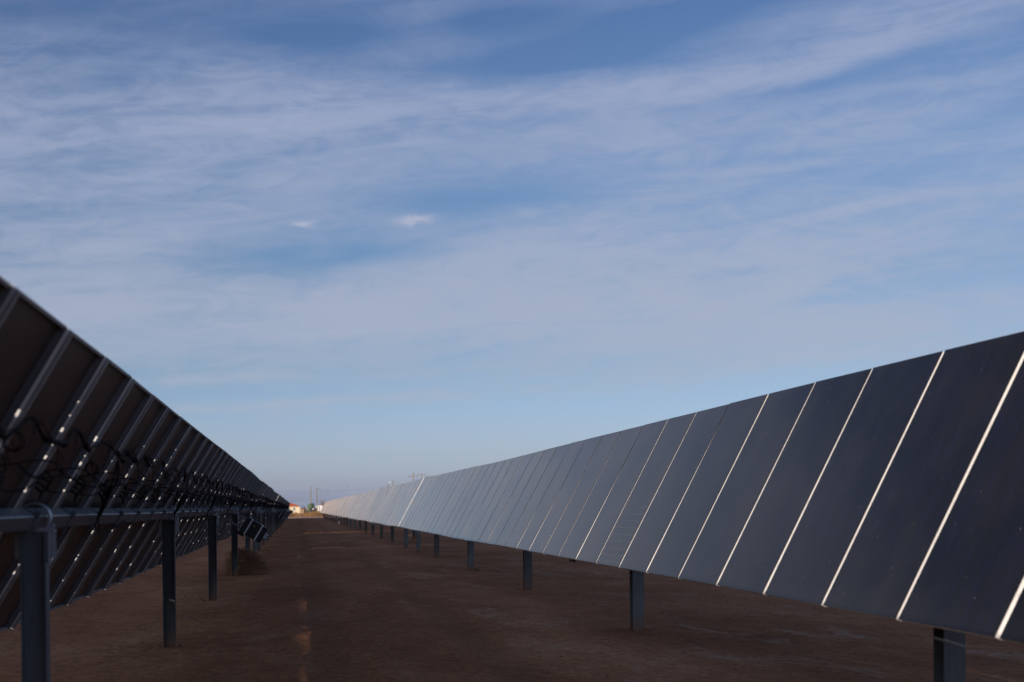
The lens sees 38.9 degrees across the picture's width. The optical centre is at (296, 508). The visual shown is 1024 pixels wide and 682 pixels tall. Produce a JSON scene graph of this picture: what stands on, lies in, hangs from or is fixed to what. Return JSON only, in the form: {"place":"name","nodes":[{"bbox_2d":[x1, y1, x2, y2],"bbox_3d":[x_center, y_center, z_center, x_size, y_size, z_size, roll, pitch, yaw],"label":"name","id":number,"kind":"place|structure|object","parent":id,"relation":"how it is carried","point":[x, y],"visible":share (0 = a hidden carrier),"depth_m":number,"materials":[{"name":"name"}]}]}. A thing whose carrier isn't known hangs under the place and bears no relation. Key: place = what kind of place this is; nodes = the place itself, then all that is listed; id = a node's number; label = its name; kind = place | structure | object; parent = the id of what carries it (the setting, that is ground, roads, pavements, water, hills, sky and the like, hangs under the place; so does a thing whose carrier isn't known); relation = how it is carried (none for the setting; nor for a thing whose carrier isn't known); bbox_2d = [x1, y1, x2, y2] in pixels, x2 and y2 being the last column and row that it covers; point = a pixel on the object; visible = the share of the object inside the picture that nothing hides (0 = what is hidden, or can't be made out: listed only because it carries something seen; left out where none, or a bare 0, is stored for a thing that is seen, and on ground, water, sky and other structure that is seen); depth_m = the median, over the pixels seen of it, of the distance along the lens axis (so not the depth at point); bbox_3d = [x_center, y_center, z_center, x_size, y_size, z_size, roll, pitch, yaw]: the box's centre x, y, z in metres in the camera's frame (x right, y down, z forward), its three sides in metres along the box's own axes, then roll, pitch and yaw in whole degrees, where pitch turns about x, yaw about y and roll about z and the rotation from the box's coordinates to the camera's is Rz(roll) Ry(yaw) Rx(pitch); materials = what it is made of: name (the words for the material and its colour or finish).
{"place":"outdoors","nodes":[
{"label":"outdoors","id":0,"kind":"place"},
{"bbox_2d":[289,503,300,513],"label":"house","id":1,"kind":"structure","parent":0,"point":[294,508],"depth_m":400.00,"materials":[{"name":"beige paint"}]},
{"bbox_2d":[289,505,319,516],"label":"wire fence","id":2,"kind":"object","parent":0,"point":[309,515],"visible":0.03,"depth_m":263.96,"materials":[{"name":"grey metal"}]},
{"bbox_2d":[290,501,325,508],"bbox_3d":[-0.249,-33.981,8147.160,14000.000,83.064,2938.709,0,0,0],"label":"hills","id":3,"kind":"structure","parent":0,"point":[303,503],"depth_m":8901.52,"materials":[{"name":"grey"}]},
{"bbox_2d":[308,503,313,510],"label":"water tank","id":4,"kind":"object","parent":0,"point":[310,505],"visible":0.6,"depth_m":351.31,"materials":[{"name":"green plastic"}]},
{"bbox_2d":[0,516,1023,681],"bbox_3d":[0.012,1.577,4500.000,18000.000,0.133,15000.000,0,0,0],"label":"ground","id":5,"kind":"structure","parent":0,"point":[878,646],"depth_m":18.39,"materials":[{"name":"brown soil"}]},
{"bbox_2d":[0,276,267,681],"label":"solar tracker","id":6,"kind":"object","parent":5,"relation":"on","point":[112,473],"visible":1,"depth_m":9.72,"materials":[{"name":"black glass"}]},
{"bbox_2d":[220,547,271,575],"bbox_3d":[-1.285,1.287,35.006,1.271,0.716,1.249,0,0,-25],"label":"tumbleweed","id":7,"kind":"object","parent":5,"relation":"on","point":[247,562],"visible":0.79,"depth_m":34.81,"materials":[{"name":"brown plant"}]},
{"bbox_2d":[251,486,286,549],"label":"solar tracker","id":8,"kind":"object","parent":5,"relation":"on","point":[270,495],"visible":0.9,"depth_m":69.84,"materials":[{"name":"black glass"}]},
{"bbox_2d":[265,495,290,534],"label":"solar tracker","id":9,"kind":"object","parent":5,"relation":"on","point":[277,522],"visible":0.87,"depth_m":104.93,"materials":[{"name":"black glass"}]},
{"bbox_2d":[282,500,291,524],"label":"solar tracker","id":10,"kind":"object","parent":5,"relation":"on","point":[285,507],"visible":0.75,"depth_m":162.36,"materials":[{"name":"black glass"}]},
{"bbox_2d":[288,510,333,516],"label":"dry brush","id":11,"kind":"object","parent":5,"relation":"on","point":[305,514],"visible":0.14,"depth_m":274.73,"materials":[{"name":"brown plant"}]},
{"bbox_2d":[310,507,317,512],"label":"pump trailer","id":12,"kind":"object","parent":5,"relation":"on","point":[312,509],"visible":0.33,"depth_m":330.10,"materials":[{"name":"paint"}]},
{"bbox_2d":[320,501,329,518],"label":"solar tracker","id":13,"kind":"object","parent":5,"relation":"on","point":[323,509],"visible":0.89,"depth_m":212.69,"materials":[{"name":"grey glass"}]},
{"bbox_2d":[324,499,340,522],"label":"solar tracker","id":14,"kind":"object","parent":5,"relation":"on","point":[331,507],"visible":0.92,"depth_m":168.56,"materials":[{"name":"grey glass"}]},
{"bbox_2d":[333,493,362,528],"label":"solar tracker","id":15,"kind":"object","parent":5,"relation":"on","point":[346,506],"visible":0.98,"depth_m":117.75,"materials":[{"name":"grey glass"}]},
{"bbox_2d":[350,478,423,547],"bbox_3d":[4.184,0.227,75.880,1.010,2.727,48.100,0,0,0],"label":"solar tracker","id":16,"kind":"object","parent":5,"relation":"on","point":[387,506],"visible":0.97,"depth_m":64.81,"materials":[{"name":"grey glass"}]},
{"bbox_2d":[471,566,480,571],"bbox_3d":[4.269,1.444,33.989,0.249,0.146,0.243,0,0,0],"label":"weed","id":17,"kind":"object","parent":5,"relation":"on","point":[476,569],"visible":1,"depth_m":33.97,"materials":[{"name":"brown plant"}]},
{"bbox_2d":[399,331,1023,681],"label":"solar tracker","id":18,"kind":"object","parent":5,"relation":"on","point":[894,491],"visible":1,"depth_m":11.25,"materials":[{"name":"black glass"}]},
{"bbox_2d":[0,0,1023,501],"label":"sky","id":19,"kind":"structure","parent":0,"point":[341,241],"materials":[{"name":"blue"}]}
]}

